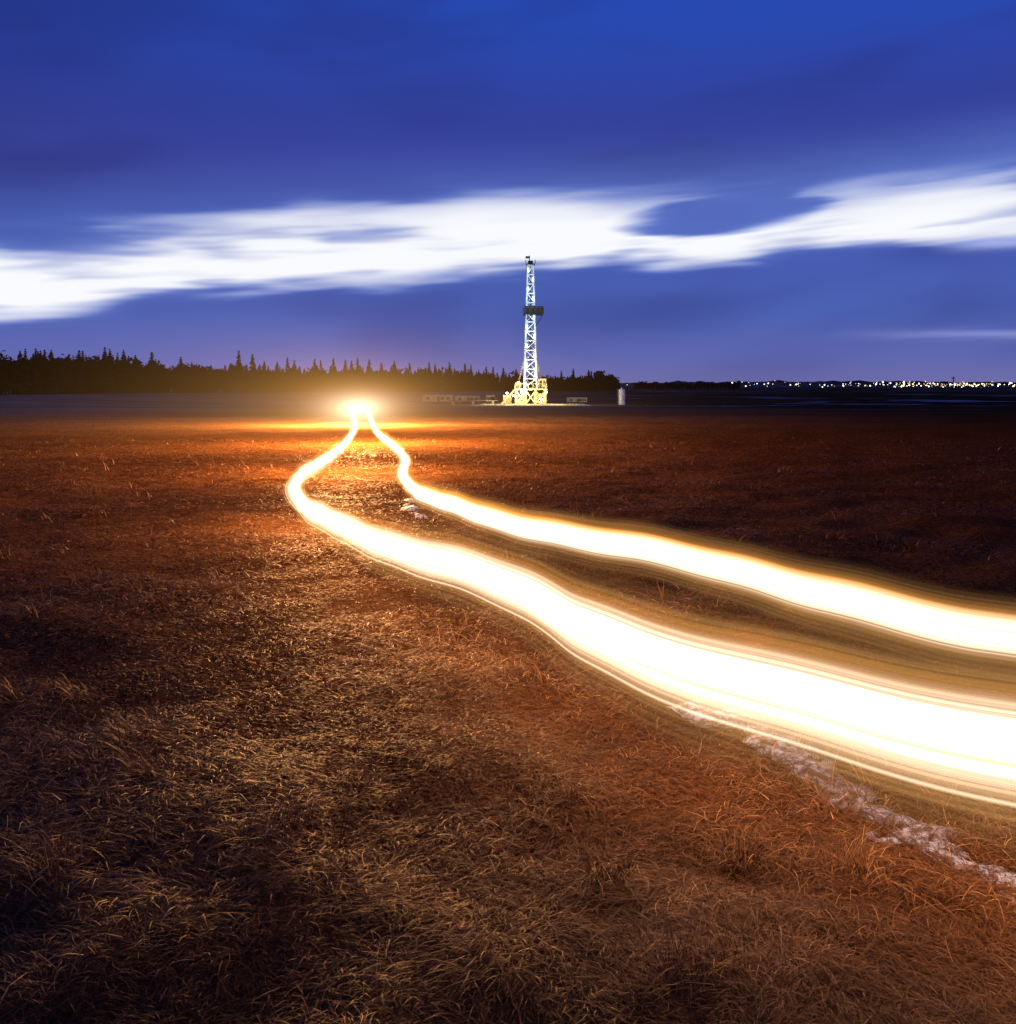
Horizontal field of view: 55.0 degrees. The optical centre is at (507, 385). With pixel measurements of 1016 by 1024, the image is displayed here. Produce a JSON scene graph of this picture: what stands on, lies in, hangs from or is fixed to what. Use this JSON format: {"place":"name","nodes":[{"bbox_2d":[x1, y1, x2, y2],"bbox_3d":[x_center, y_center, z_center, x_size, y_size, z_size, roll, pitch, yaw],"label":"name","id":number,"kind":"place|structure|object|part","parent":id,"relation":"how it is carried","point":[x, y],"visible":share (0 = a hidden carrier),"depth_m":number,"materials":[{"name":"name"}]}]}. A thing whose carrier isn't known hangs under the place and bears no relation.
{"place":"outdoors","nodes":[
{"label":"outdoors","id":0,"kind":"place"},
{"bbox_2d":[349,409,370,413],"bbox_3d":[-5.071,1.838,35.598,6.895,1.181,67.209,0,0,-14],"label":"headlights","id":1,"kind":"object","parent":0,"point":[351,411],"visible":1,"depth_m":68.45,"materials":[{"name":"white glass"}]},
{"bbox_2d":[0,387,1015,1023],"bbox_3d":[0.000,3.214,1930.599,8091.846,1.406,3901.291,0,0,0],"label":"ground","id":2,"kind":"structure","parent":0,"point":[968,419],"depth_m":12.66,"materials":[{"name":"brown plant"}]},
{"bbox_2d":[0,347,741,394],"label":"tree line","id":3,"kind":"object","parent":2,"relation":"on","point":[37,373],"visible":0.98,"depth_m":363.45,"materials":[{"name":"plant"}]},
{"bbox_2d":[401,498,428,518],"bbox_3d":[-2.038,2.625,20.875,0.580,0.171,3.322,0,0,-12],"label":"snow patch","id":4,"kind":"object","parent":2,"relation":"on","point":[408,508],"visible":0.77,"depth_m":20.44,"materials":[{"name":"white snow"}]},
{"bbox_2d":[423,395,452,403],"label":"site trailer","id":5,"kind":"object","parent":2,"relation":"on","point":[432,399],"visible":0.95,"depth_m":208.00,"materials":[{"name":"metal"}]},
{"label":"undercarriage windows","id":6,"kind":"part","parent":5,"relation":"part of","materials":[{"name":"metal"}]},
{"bbox_2d":[455,396,479,403],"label":"site trailer","id":7,"kind":"object","parent":2,"relation":"on","point":[467,397],"visible":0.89,"depth_m":209.00,"materials":[{"name":"metal"}]},
{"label":"undercarriage windows","id":8,"kind":"part","parent":7,"relation":"part of","materials":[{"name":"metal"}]},
{"bbox_2d":[448,400,497,404],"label":"pipe rack","id":9,"kind":"object","parent":2,"relation":"on","point":[453,402],"visible":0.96,"depth_m":195.16,"materials":[{"name":"metal"}]},
{"bbox_2d":[482,395,495,403],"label":"site trailer","id":10,"kind":"object","parent":2,"relation":"on","point":[490,397],"visible":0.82,"depth_m":204.97,"materials":[{"name":"metal"}]},
{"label":"undercarriage windows","id":11,"kind":"part","parent":10,"relation":"part of","materials":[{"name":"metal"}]},
{"bbox_2d":[501,255,546,403],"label":"drilling rig","id":12,"kind":"object","parent":2,"relation":"on","point":[534,311],"visible":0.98,"depth_m":198.82,"materials":[{"name":"white paint"}]},
{"bbox_2d":[518,381,545,401],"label":"doors and louvres","id":13,"kind":"structure","parent":12,"relation":"in","point":[540,385],"depth_m":198.78,"materials":[{"name":"metal"}]},
{"bbox_2d":[475,403,591,405],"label":"gravel pad","id":14,"kind":"object","parent":2,"relation":"on","point":[533,404],"visible":0.91,"depth_m":190.66,"materials":[{"name":"beige gravel"}]},
{"bbox_2d":[563,397,586,403],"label":"site trailer","id":15,"kind":"object","parent":2,"relation":"on","point":[574,400],"visible":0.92,"depth_m":206.00,"materials":[{"name":"metal"}]},
{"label":"undercarriage windows","id":16,"kind":"part","parent":15,"relation":"part of","materials":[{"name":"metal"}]},
{"bbox_2d":[617,388,624,404],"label":"storage tank","id":17,"kind":"object","parent":2,"relation":"on","point":[621,396],"visible":1,"depth_m":199.35,"materials":[{"name":"white metal"}]},
{"bbox_2d":[667,699,881,801],"bbox_3d":[1.890,2.616,7.149,0.506,0.160,2.097,0,0,-24],"label":"snow patch","id":18,"kind":"object","parent":2,"relation":"on","point":[702,713],"visible":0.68,"depth_m":6.95,"materials":[{"name":"white snow"}]},
{"bbox_2d":[732,381,1013,386],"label":"town lights","id":19,"kind":"object","parent":2,"relation":"on","point":[916,385],"visible":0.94,"depth_m":1484.41},
{"bbox_2d":[824,798,1015,904],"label":"snow patch","id":20,"kind":"object","parent":2,"relation":"on","point":[940,841],"visible":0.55,"depth_m":5.62,"materials":[{"name":"white snow"}]},
{"bbox_2d":[0,0,1015,382],"label":"sky","id":21,"kind":"structure","parent":0,"point":[716,191],"materials":[{"name":"blue"}]},
{"bbox_2d":[620,380,1015,386],"bbox_3d":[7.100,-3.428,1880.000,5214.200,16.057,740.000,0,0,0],"label":"distant hills","id":22,"kind":"structure","parent":0,"point":[781,383],"depth_m":1649.32,"materials":[{"name":"black"}]}
]}

